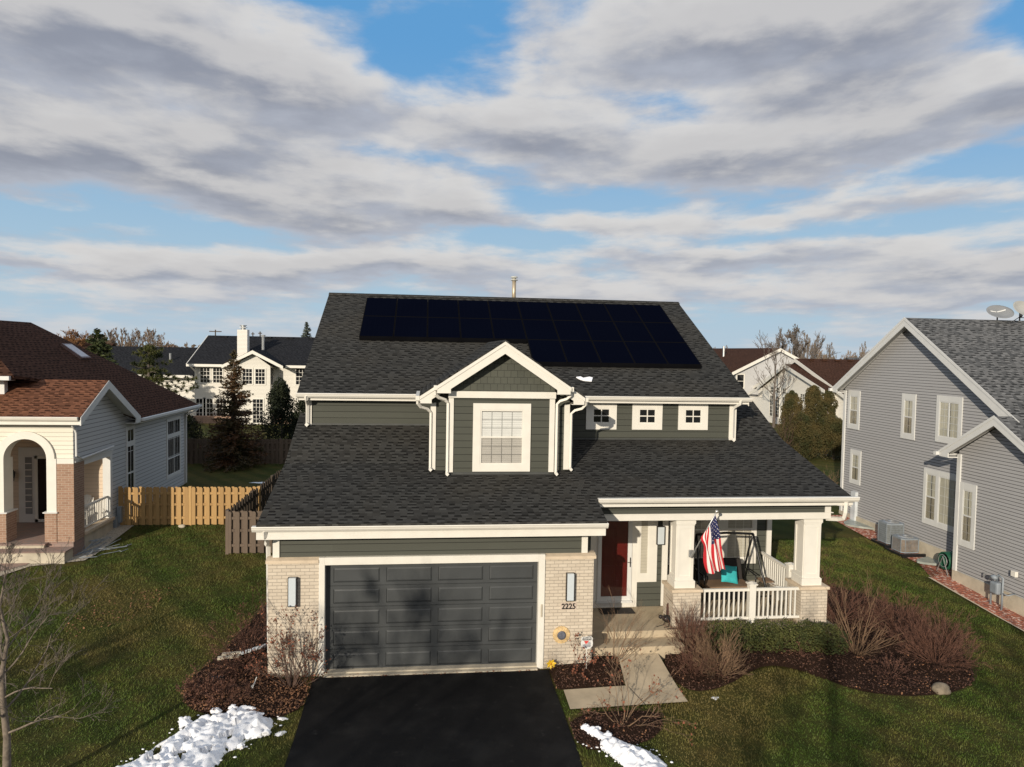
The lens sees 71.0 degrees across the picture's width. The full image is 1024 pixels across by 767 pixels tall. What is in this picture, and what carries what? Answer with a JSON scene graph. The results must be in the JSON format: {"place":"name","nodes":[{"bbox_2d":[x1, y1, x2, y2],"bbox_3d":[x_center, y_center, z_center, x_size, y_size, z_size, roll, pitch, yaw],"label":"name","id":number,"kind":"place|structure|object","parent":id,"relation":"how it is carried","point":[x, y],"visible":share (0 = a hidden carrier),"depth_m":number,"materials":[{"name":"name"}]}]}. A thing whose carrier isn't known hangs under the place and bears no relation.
{"place":"outdoors","nodes":[
{"label":"outdoors","id":0,"kind":"place"},
{"bbox_2d":[285,669,581,766],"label":"driveway","id":1,"kind":"structure","parent":0,"point":[500,719],"depth_m":14.53,"materials":[{"name":"black asphalt"}]},
{"bbox_2d":[0,422,1023,766],"bbox_3d":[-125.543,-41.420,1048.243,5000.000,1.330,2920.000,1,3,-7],"label":"ground","id":2,"kind":"structure","parent":0,"point":[782,530],"depth_m":16.22,"materials":[{"name":"green plant"}]},
{"bbox_2d":[0,563,27,570],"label":"paver walk","id":3,"kind":"structure","parent":2,"relation":"on","point":[15,565],"depth_m":22.51,"materials":[{"name":"concrete"}]},
{"bbox_2d":[0,538,123,766],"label":"bare tree","id":4,"kind":"object","parent":2,"relation":"on","point":[6,733],"visible":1,"depth_m":11.78,"materials":[{"name":"brown plant"}]},
{"bbox_2d":[0,525,133,575],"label":"gravel bed","id":5,"kind":"object","parent":2,"relation":"on","point":[113,534],"visible":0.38,"depth_m":24.42,"materials":[{"name":"gravel"}]},
{"bbox_2d":[74,536,130,557],"bbox_3d":[-13.915,5.447,24.193,1.935,0.336,2.009,1,3,-7],"label":"garden hose","id":6,"kind":"object","parent":5,"relation":"on","point":[99,548],"visible":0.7,"depth_m":24.16,"materials":[{"name":"grey paint"}]},
{"bbox_2d":[58,327,92,345],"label":"bare tree","id":7,"kind":"object","parent":2,"relation":"on","point":[73,336],"visible":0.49,"depth_m":113.34,"materials":[{"name":"plant"}]},
{"bbox_2d":[0,320,201,563],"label":"house","id":8,"kind":"structure","parent":2,"relation":"on","point":[77,423],"depth_m":25.69,"materials":[{"name":"concrete"}]},
{"bbox_2d":[84,494,95,520],"bbox_3d":[-15.275,4.542,25.545,0.750,1.020,0.890,1,3,-7],"label":"porch chair","id":9,"kind":"object","parent":8,"relation":"on","point":[88,499],"visible":0.12,"depth_m":25.89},
{"bbox_2d":[126,425,135,487],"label":"window","id":10,"kind":"structure","parent":8,"relation":"in","point":[130,431],"depth_m":27.83,"materials":[{"name":"white"}]},
{"bbox_2d":[166,415,180,478],"bbox_3d":[-15.346,2.857,32.580,0.055,2.680,1.820,1,3,-7],"label":"window","id":11,"kind":"structure","parent":8,"relation":"in","point":[173,445],"depth_m":32.52,"materials":[{"name":"white"}]},
{"bbox_2d":[84,328,118,364],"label":"spruce tree","id":12,"kind":"object","parent":2,"relation":"on","point":[99,346],"visible":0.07,"depth_m":53.09,"materials":[{"name":"green plant"}]},
{"bbox_2d":[54,587,172,638],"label":"lawn leaves","id":13,"kind":"object","parent":2,"relation":"on","point":[111,613],"visible":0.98,"depth_m":19.26,"materials":[{"name":"plant"}]},
{"bbox_2d":[103,328,128,345],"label":"bare tree","id":14,"kind":"object","parent":2,"relation":"on","point":[110,335],"visible":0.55,"depth_m":124.35,"materials":[{"name":"plant"}]},
{"bbox_2d":[106,327,135,345],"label":"bare tree","id":15,"kind":"object","parent":2,"relation":"on","point":[130,342],"visible":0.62,"depth_m":133.96,"materials":[{"name":"plant"}]},
{"bbox_2d":[130,327,164,346],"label":"bare tree","id":16,"kind":"object","parent":2,"relation":"on","point":[149,333],"visible":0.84,"depth_m":129.03,"materials":[{"name":"plant"}]},
{"bbox_2d":[130,343,199,434],"bbox_3d":[-19.357,1.234,38.077,4.603,6.843,4.494,3,3,34],"label":"pine tree","id":17,"kind":"object","parent":2,"relation":"on","point":[154,375],"visible":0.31,"depth_m":38.00,"materials":[{"name":"green plant"}]},
{"bbox_2d":[118,486,260,525],"bbox_3d":[-12.101,4.648,27.011,5.100,1.583,0.102,1,3,-6],"label":"wooden fence","id":18,"kind":"object","parent":2,"relation":"on","point":[163,505],"visible":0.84,"depth_m":26.94,"materials":[{"name":"brown wood"}]},
{"bbox_2d":[186,411,207,457],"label":"evergreen shrub","id":19,"kind":"object","parent":2,"relation":"on","point":[189,424],"visible":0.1,"depth_m":41.64,"materials":[{"name":"green plant"}]},
{"bbox_2d":[116,704,281,766],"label":"snow pile","id":20,"kind":"object","parent":2,"relation":"on","point":[202,735],"visible":1,"depth_m":13.69,"materials":[{"name":"snow"}]},
{"bbox_2d":[106,325,314,423],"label":"house","id":21,"kind":"structure","parent":2,"relation":"on","point":[266,362],"depth_m":62.72,"materials":[{"name":"white plastic"}]},
{"bbox_2d":[195,398,206,415],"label":"window","id":22,"kind":"structure","parent":21,"relation":"in","point":[197,400],"depth_m":61.96,"materials":[{"name":"white"}]},
{"bbox_2d":[199,367,210,383],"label":"window","id":23,"kind":"structure","parent":21,"relation":"in","point":[204,372],"depth_m":61.87,"materials":[{"name":"white"}]},
{"bbox_2d":[202,398,213,415],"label":"window","id":24,"kind":"structure","parent":21,"relation":"in","point":[210,401],"depth_m":62.03,"materials":[{"name":"white"}]},
{"bbox_2d":[212,367,223,383],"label":"window","id":25,"kind":"structure","parent":21,"relation":"in","point":[217,372],"depth_m":62.00,"materials":[{"name":"white"}]},
{"bbox_2d":[241,368,252,384],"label":"window","id":26,"kind":"structure","parent":21,"relation":"in","point":[248,375],"depth_m":60.94,"materials":[{"name":"white"}]},
{"bbox_2d":[252,398,263,423],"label":"window","id":27,"kind":"structure","parent":21,"relation":"in","point":[258,404],"depth_m":61.17,"materials":[{"name":"white"}]},
{"bbox_2d":[254,368,265,384],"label":"window","id":28,"kind":"structure","parent":21,"relation":"in","point":[259,373],"depth_m":61.06,"materials":[{"name":"white"}]},
{"bbox_2d":[295,368,304,385],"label":"window","id":29,"kind":"structure","parent":21,"relation":"in","point":[298,371],"depth_m":62.79,"materials":[{"name":"white"}]},
{"bbox_2d":[199,350,269,472],"bbox_3d":[-15.098,1.411,39.025,3.793,6.551,3.979,1,3,-7],"label":"spruce tree","id":30,"kind":"object","parent":2,"relation":"on","point":[236,451],"visible":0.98,"depth_m":38.81,"materials":[{"name":"green plant"}]},
{"bbox_2d":[187,438,291,463],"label":"wooden fence","id":31,"kind":"object","parent":2,"relation":"on","point":[194,452],"visible":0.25,"depth_m":40.43,"materials":[{"name":"brown wood"}]},
{"bbox_2d":[181,604,309,717],"bbox_3d":[-6.030,6.496,17.443,2.802,0.393,6.010,1,3,-7],"label":"mulch bed","id":32,"kind":"object","parent":2,"relation":"on","point":[269,704],"visible":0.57,"depth_m":15.73,"materials":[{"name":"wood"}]},
{"bbox_2d":[175,663,233,704],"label":"bare shrub","id":33,"kind":"object","parent":32,"relation":"on","point":[206,684],"visible":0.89,"depth_m":15.41,"materials":[{"name":"brown plant"}]},
{"bbox_2d":[191,678,254,710],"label":"bare shrub","id":34,"kind":"object","parent":32,"relation":"on","point":[230,686],"visible":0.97,"depth_m":15.11,"materials":[{"name":"brown plant"}]},
{"bbox_2d":[198,608,266,676],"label":"bare shrub","id":35,"kind":"object","parent":32,"relation":"on","point":[243,637],"visible":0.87,"depth_m":16.84,"materials":[{"name":"brown plant"}]},
{"bbox_2d":[211,641,267,684],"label":"bare shrub","id":36,"kind":"object","parent":32,"relation":"on","point":[226,662],"visible":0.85,"depth_m":16.14,"materials":[{"name":"brown plant"}]},
{"bbox_2d":[229,583,266,637],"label":"bare shrub","id":37,"kind":"object","parent":32,"relation":"on","point":[260,611],"visible":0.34,"depth_m":18.12,"materials":[{"name":"brown plant"}]},
{"bbox_2d":[244,596,330,687],"bbox_3d":[-4.888,5.752,16.069,1.826,1.969,1.732,1,3,4],"label":"bare shrub","id":38,"kind":"object","parent":32,"relation":"on","point":[289,641],"visible":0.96,"depth_m":15.90,"materials":[{"name":"orange plant"}]},
{"bbox_2d":[225,510,272,554],"bbox_3d":[-8.030,5.053,24.257,3.150,1.580,0.102,1,3,-7],"label":"wooden fence","id":39,"kind":"object","parent":2,"relation":"on","point":[243,522],"visible":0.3,"depth_m":24.11,"materials":[{"name":"brown wood"}]},
{"bbox_2d":[226,470,280,548],"bbox_3d":[-9.663,4.676,27.808,0.102,1.947,7.371,1,3,-1],"label":"wooden fence","id":40,"kind":"object","parent":2,"relation":"on","point":[249,502],"visible":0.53,"depth_m":26.84,"materials":[{"name":"brown wood"}]},
{"bbox_2d":[255,376,294,447],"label":"evergreen shrub","id":41,"kind":"object","parent":2,"relation":"on","point":[279,400],"visible":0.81,"depth_m":43.41,"materials":[{"name":"green plant"}]},
{"bbox_2d":[285,398,305,438],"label":"evergreen shrub","id":42,"kind":"object","parent":2,"relation":"on","point":[300,406],"visible":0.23,"depth_m":42.65,"materials":[{"name":"green plant"}]},
{"bbox_2d":[251,276,859,677],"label":"house","id":43,"kind":"structure","parent":2,"relation":"on","point":[467,484],"depth_m":18.71,"materials":[{"name":"wood"}]},
{"bbox_2d":[325,562,537,668],"bbox_3d":[-1.856,5.409,16.870,4.930,2.525,0.070,1,3,-7],"label":"garage door","id":44,"kind":"structure","parent":43,"relation":"in","point":[437,614],"depth_m":16.83,"materials":[{"name":"paint"}]},
{"bbox_2d":[553,626,569,643],"bbox_3d":[1.175,5.965,17.017,0.412,0.418,0.092,1,3,-7],"label":"wall plaque","id":45,"kind":"object","parent":43,"relation":"attached to","point":[561,634],"depth_m":17.02,"materials":[{"name":"wicker"}]},
{"bbox_2d":[586,403,616,429],"bbox_3d":[2.666,0.976,21.438,0.930,0.790,0.050,1,3,-7],"label":"window","id":46,"kind":"structure","parent":43,"relation":"in","point":[598,415],"depth_m":21.42,"materials":[{"name":"white"}]},
{"bbox_2d":[601,521,627,595],"bbox_3d":[2.803,4.766,19.653,0.760,2.220,0.032,1,3,-7],"label":"front door","id":47,"kind":"structure","parent":43,"relation":"in","point":[615,542],"depth_m":19.64,"materials":[{"name":"wood"}]},
{"bbox_2d":[596,521,632,603],"bbox_3d":[2.814,4.789,19.602,0.990,2.420,0.100,1,3,-7],"label":"storm door","id":48,"kind":"structure","parent":43,"relation":"in","point":[600,599],"depth_m":19.64,"materials":[{"name":"white metal"}]},
{"bbox_2d":[632,403,662,429],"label":"window","id":49,"kind":"structure","parent":43,"relation":"in","point":[645,416],"depth_m":21.58,"materials":[{"name":"white"}]},
{"bbox_2d":[656,603,678,628],"bbox_3d":[4.005,5.955,18.569,0.689,0.551,0.703,1,3,-7],"label":"yard ornament","id":50,"kind":"object","parent":43,"relation":"on","point":[667,615],"visible":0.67,"depth_m":18.49,"materials":[{"name":"metal"}]},
{"bbox_2d":[678,404,707,429],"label":"window","id":51,"kind":"structure","parent":43,"relation":"in","point":[690,416],"depth_m":21.75,"materials":[{"name":"white"}]},
{"bbox_2d":[688,510,724,573],"bbox_3d":[4.860,3.924,18.009,0.971,1.661,0.396,3,3,34],"label":"flag","id":52,"kind":"object","parent":43,"relation":"attached to","point":[710,539],"visible":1,"depth_m":17.88,"materials":[{"name":"fabric"}]},
{"bbox_2d":[693,520,722,564],"bbox_3d":[5.923,4.399,21.974,1.090,2.280,0.060,1,3,-7],"label":"window","id":53,"kind":"structure","parent":43,"relation":"in","point":[700,526],"depth_m":21.97,"materials":[{"name":"white glass"}]},
{"bbox_2d":[694,532,773,604],"bbox_3d":[6.294,5.205,20.704,2.530,1.894,1.654,1,3,-7],"label":"porch swing","id":54,"kind":"object","parent":43,"relation":"on","point":[704,579],"visible":0.66,"depth_m":20.61,"materials":[{"name":"black metal"}]},
{"bbox_2d":[721,565,737,583],"bbox_3d":[6.199,5.440,20.503,0.628,0.548,0.302,0,3,-15],"label":"pillow","id":55,"kind":"object","parent":54,"relation":"on","point":[728,573],"visible":0.95,"depth_m":20.42,"materials":[{"name":"teal fabric"}]},
{"bbox_2d":[722,520,756,563],"bbox_3d":[7.005,4.413,22.102,1.090,2.280,0.060,1,3,-7],"label":"window","id":56,"kind":"structure","parent":43,"relation":"in","point":[733,546],"depth_m":22.12,"materials":[{"name":"white glass"}]},
{"bbox_2d":[549,656,623,689],"bbox_3d":[1.767,6.723,16.746,1.730,0.236,1.360,1,3,-7],"label":"mulch bed","id":57,"kind":"object","parent":2,"relation":"on","point":[587,674],"visible":0.81,"depth_m":16.53,"materials":[{"name":"wood"}]},
{"bbox_2d":[569,632,598,681],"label":"bare shrub","id":58,"kind":"object","parent":57,"relation":"on","point":[589,653],"visible":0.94,"depth_m":16.61,"materials":[{"name":"brown plant"}]},
{"bbox_2d":[581,636,592,667],"bbox_3d":[1.742,6.383,16.783,0.291,0.965,0.028,1,3,-7],"label":"yard sign","id":59,"kind":"object","parent":57,"relation":"on","point":[586,642],"visible":0.98,"depth_m":16.76,"materials":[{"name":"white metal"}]},
{"bbox_2d":[571,588,651,663],"bbox_3d":[2.543,5.896,17.245,1.960,1.799,1.709,3,3,30],"label":"bare shrub","id":60,"kind":"object","parent":57,"relation":"on","point":[629,644],"visible":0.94,"depth_m":17.16,"materials":[{"name":"plant"}]},
{"bbox_2d":[570,710,662,749],"bbox_3d":[2.197,6.959,14.513,2.068,0.118,1.478,1,3,-7],"label":"mulch bed","id":61,"kind":"object","parent":2,"relation":"on","point":[615,732],"visible":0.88,"depth_m":14.50,"materials":[{"name":"wood"}]},
{"bbox_2d":[581,648,695,745],"bbox_3d":[2.426,6.296,14.755,2.056,1.378,2.489,1,3,-7],"label":"bare shrub","id":62,"kind":"object","parent":61,"relation":"on","point":[623,702],"visible":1,"depth_m":14.62,"materials":[{"name":"brown plant"}]},
{"bbox_2d":[564,653,687,708],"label":"front walk","id":63,"kind":"structure","parent":2,"relation":"on","point":[645,667],"depth_m":16.05,"materials":[{"name":"concrete"}]},
{"bbox_2d":[580,723,672,766],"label":"snow pile","id":64,"kind":"object","parent":2,"relation":"on","point":[623,753],"visible":0.98,"depth_m":13.54,"materials":[{"name":"snow"}]},
{"bbox_2d":[753,343,796,427],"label":"bare tree","id":65,"kind":"object","parent":2,"relation":"on","point":[775,386],"visible":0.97,"depth_m":66.40,"materials":[{"name":"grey plant"}]},
{"bbox_2d":[771,410,810,449],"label":"bare shrub","id":66,"kind":"object","parent":2,"relation":"on","point":[785,434],"visible":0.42,"depth_m":46.07,"materials":[{"name":"plant"}]},
{"bbox_2d":[777,390,805,451],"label":"evergreen shrub","id":67,"kind":"object","parent":2,"relation":"on","point":[792,400],"visible":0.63,"depth_m":47.65,"materials":[{"name":"green plant"}]},
{"bbox_2d":[752,324,839,358],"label":"bare tree","id":68,"kind":"object","parent":2,"relation":"on","point":[794,339],"visible":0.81,"depth_m":86.31,"materials":[{"name":"brown plant"}]},
{"bbox_2d":[777,410,821,459],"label":"evergreen shrub","id":69,"kind":"object","parent":2,"relation":"on","point":[808,434],"visible":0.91,"depth_m":45.93,"materials":[{"name":"green plant"}]},
{"bbox_2d":[787,333,835,358],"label":"bare tree","id":70,"kind":"object","parent":2,"relation":"on","point":[809,341],"visible":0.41,"depth_m":99.82,"materials":[{"name":"brown plant"}]},
{"bbox_2d":[797,385,829,452],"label":"evergreen shrub","id":71,"kind":"object","parent":2,"relation":"on","point":[814,407],"visible":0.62,"depth_m":46.80,"materials":[{"name":"green plant"}]},
{"bbox_2d":[664,586,973,695],"bbox_3d":[7.538,6.655,19.165,8.168,0.418,6.558,1,3,-7],"label":"mulch bed","id":72,"kind":"object","parent":2,"relation":"on","point":[849,675],"visible":0.54,"depth_m":17.32,"materials":[{"name":"brown wood"}]},
{"bbox_2d":[181,585,976,748],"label":"mulch chips","id":73,"kind":"object","parent":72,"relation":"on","point":[880,681],"visible":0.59,"depth_m":16.76,"materials":[{"name":"brown plant"}]},
{"bbox_2d":[659,596,717,651],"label":"bare shrub","id":74,"kind":"object","parent":72,"relation":"on","point":[684,628],"visible":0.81,"depth_m":17.81,"materials":[{"name":"plant"}]},
{"bbox_2d":[666,642,729,679],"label":"bare shrub","id":75,"kind":"object","parent":72,"relation":"on","point":[690,662],"visible":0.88,"depth_m":16.78,"materials":[{"name":"brown plant"}]},
{"bbox_2d":[674,618,754,684],"bbox_3d":[4.825,6.235,16.913,1.861,1.375,1.690,1,3,-7],"label":"bare shrub","id":76,"kind":"object","parent":72,"relation":"on","point":[726,653],"visible":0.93,"depth_m":16.89,"materials":[{"name":"plant"}]},
{"bbox_2d":[552,587,970,746],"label":"dry leaves","id":77,"kind":"object","parent":72,"relation":"on","point":[784,661],"visible":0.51,"depth_m":17.05,"materials":[{"name":"plant"}]},
{"bbox_2d":[699,616,851,655],"bbox_3d":[6.593,6.446,18.091,3.855,1.116,1.131,1,3,-2],"label":"hedge","id":78,"kind":"object","parent":72,"relation":"on","point":[815,633],"visible":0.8,"depth_m":17.91,"materials":[{"name":"green plant"}]},
{"bbox_2d":[769,546,842,606],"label":"bare shrub","id":79,"kind":"object","parent":72,"relation":"on","point":[821,581],"visible":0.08,"depth_m":21.24,"materials":[{"name":"plant"}]},
{"bbox_2d":[819,563,897,635],"bbox_3d":[9.278,5.895,20.163,2.387,1.670,2.835,1,3,-7],"label":"bare shrub","id":80,"kind":"object","parent":72,"relation":"on","point":[853,608],"visible":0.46,"depth_m":19.72,"materials":[{"name":"plant"}]},
{"bbox_2d":[822,568,910,655],"bbox_3d":[8.797,5.707,17.960,2.035,2.327,1.614,3,3,39],"label":"bare shrub","id":81,"kind":"object","parent":72,"relation":"on","point":[865,651],"visible":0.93,"depth_m":17.97,"materials":[{"name":"plant"}]},
{"bbox_2d":[861,653,924,685],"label":"bare shrub","id":82,"kind":"object","parent":72,"relation":"on","point":[897,661],"visible":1,"depth_m":16.88,"materials":[{"name":"brown plant"}]},
{"bbox_2d":[850,585,938,639],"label":"bare shrub","id":83,"kind":"object","parent":72,"relation":"on","point":[903,613],"visible":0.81,"depth_m":19.49,"materials":[{"name":"plant"}]},
{"bbox_2d":[894,601,977,650],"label":"bare shrub","id":84,"kind":"object","parent":72,"relation":"on","point":[943,625],"visible":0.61,"depth_m":18.58,"materials":[{"name":"plant"}]},
{"bbox_2d":[931,682,950,694],"bbox_3d":[9.727,6.944,16.300,0.432,0.297,0.334,1,3,-7],"label":"boulder","id":85,"kind":"object","parent":72,"relation":"on","point":[939,688],"visible":1,"depth_m":16.21,"materials":[{"name":"stone"}]},
{"bbox_2d":[884,601,1003,672],"bbox_3d":[10.531,6.198,17.732,2.236,1.469,2.187,2,3,11],"label":"bare shrub","id":86,"kind":"object","parent":72,"relation":"on","point":[951,648],"visible":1,"depth_m":17.63,"materials":[{"name":"plant"}]},
{"bbox_2d":[810,413,842,459],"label":"evergreen shrub","id":87,"kind":"object","parent":2,"relation":"on","point":[832,430],"visible":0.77,"depth_m":46.15,"materials":[{"name":"green plant"}]},
{"bbox_2d":[815,390,838,455],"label":"evergreen shrub","id":88,"kind":"object","parent":2,"relation":"on","point":[829,399],"visible":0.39,"depth_m":47.74,"materials":[{"name":"green plant"}]},
{"bbox_2d":[828,317,1023,616],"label":"house","id":89,"kind":"structure","parent":2,"relation":"on","point":[932,456],"depth_m":24.94,"materials":[{"name":"grey plastic"}]},
{"bbox_2d":[847,390,860,429],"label":"window","id":90,"kind":"structure","parent":89,"relation":"in","point":[853,416],"depth_m":29.98,"materials":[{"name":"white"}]},
{"bbox_2d":[849,449,861,485],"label":"window","id":91,"kind":"structure","parent":89,"relation":"in","point":[855,455],"depth_m":29.82,"materials":[{"name":"white glass"}]},
{"bbox_2d":[900,393,916,439],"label":"window","id":92,"kind":"structure","parent":89,"relation":"in","point":[908,407],"depth_m":26.57,"materials":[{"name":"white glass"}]},
{"bbox_2d":[922,467,937,526],"bbox_3d":[14.782,4.007,25.364,0.050,1.980,0.740,1,3,-7],"label":"window","id":93,"kind":"structure","parent":89,"relation":"in","point":[930,478],"depth_m":25.38,"materials":[{"name":"white glass"}]},
{"bbox_2d":[936,471,955,532],"bbox_3d":[14.924,4.063,24.154,0.050,1.980,1.700,1,3,-7],"label":"window","id":94,"kind":"structure","parent":89,"relation":"in","point":[946,481],"depth_m":24.58,"materials":[{"name":"white glass"}]},
{"bbox_2d":[935,395,962,443],"bbox_3d":[14.917,1.244,24.516,0.050,1.620,1.220,1,3,-7],"label":"window","id":95,"kind":"structure","parent":89,"relation":"in","point":[949,409],"depth_m":24.51,"materials":[{"name":"white plastic"}]},
{"bbox_2d":[957,482,976,549],"bbox_3d":[14.475,4.194,22.822,0.050,2.040,0.690,1,3,-7],"label":"window","id":96,"kind":"structure","parent":89,"relation":"in","point":[968,492],"depth_m":22.81,"materials":[{"name":"white glass"}]},
{"bbox_2d":[986,305,1022,322],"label":"satellite dish","id":97,"kind":"object","parent":89,"relation":"attached to","point":[998,311],"visible":0.99,"depth_m":26.70,"materials":[{"name":"grey metal"}]},
{"bbox_2d":[1013,301,1023,320],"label":"satellite dish","id":98,"kind":"object","parent":89,"relation":"attached to","point":[1018,306],"visible":0.98,"depth_m":26.81,"materials":[{"name":"white metal"}]},
{"bbox_2d":[831,515,1023,629],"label":"rock strip","id":99,"kind":"object","parent":2,"relation":"on","point":[1005,613],"visible":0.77,"depth_m":22.69,"materials":[{"name":"gravel"}]},
{"bbox_2d":[871,519,903,546],"bbox_3d":[14.159,5.592,26.887,0.950,0.985,1.000,1,3,-7],"label":"air conditioner","id":100,"kind":"object","parent":99,"relation":"on","point":[888,529],"visible":0.8,"depth_m":26.62,"materials":[{"name":"grey paint"}]},
{"bbox_2d":[885,534,925,557],"bbox_3d":[14.170,5.818,25.921,0.950,0.745,1.000,1,3,-7],"label":"air conditioner","id":101,"kind":"object","parent":99,"relation":"on","point":[904,543],"visible":1,"depth_m":25.61,"materials":[{"name":"grey paint"}]},
{"bbox_2d":[936,551,952,576],"bbox_3d":[14.549,5.985,23.927,0.475,0.760,0.595,1,3,-7],"label":"hose reel","id":102,"kind":"object","parent":99,"relation":"on","point":[945,560],"visible":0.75,"depth_m":23.94,"materials":[{"name":"plastic"}]},
{"bbox_2d":[929,577,1023,630],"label":"rock strip edge","id":103,"kind":"object","parent":2,"relation":"on","point":[973,602],"visible":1,"depth_m":21.63,"materials":[{"name":"stone"}]},
{"bbox_2d":[0,0,1023,358],"label":"sky","id":104,"kind":"structure","parent":0,"point":[846,171],"materials":[{"name":"blue"}]},
{"bbox_2d":[597,607,635,613],"bbox_3d":[2.823,6.150,19.424,0.940,0.014,0.440,1,3,-7],"label":"door mat","id":105,"kind":"object","parent":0,"point":[627,610],"depth_m":19.42,"materials":[{"name":"rubber"}]},
{"bbox_2d":[713,346,799,396],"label":"house","id":106,"kind":"structure","parent":0,"point":[741,364],"depth_m":76.66,"materials":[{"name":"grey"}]},
{"bbox_2d":[736,374,744,388],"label":"window","id":107,"kind":"structure","parent":106,"relation":"in","point":[740,378],"depth_m":76.32,"materials":[{"name":"white"}]},
{"bbox_2d":[747,358,859,423],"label":"house","id":108,"kind":"structure","parent":0,"point":[824,375],"depth_m":67.04,"materials":[{"name":"white plastic"}]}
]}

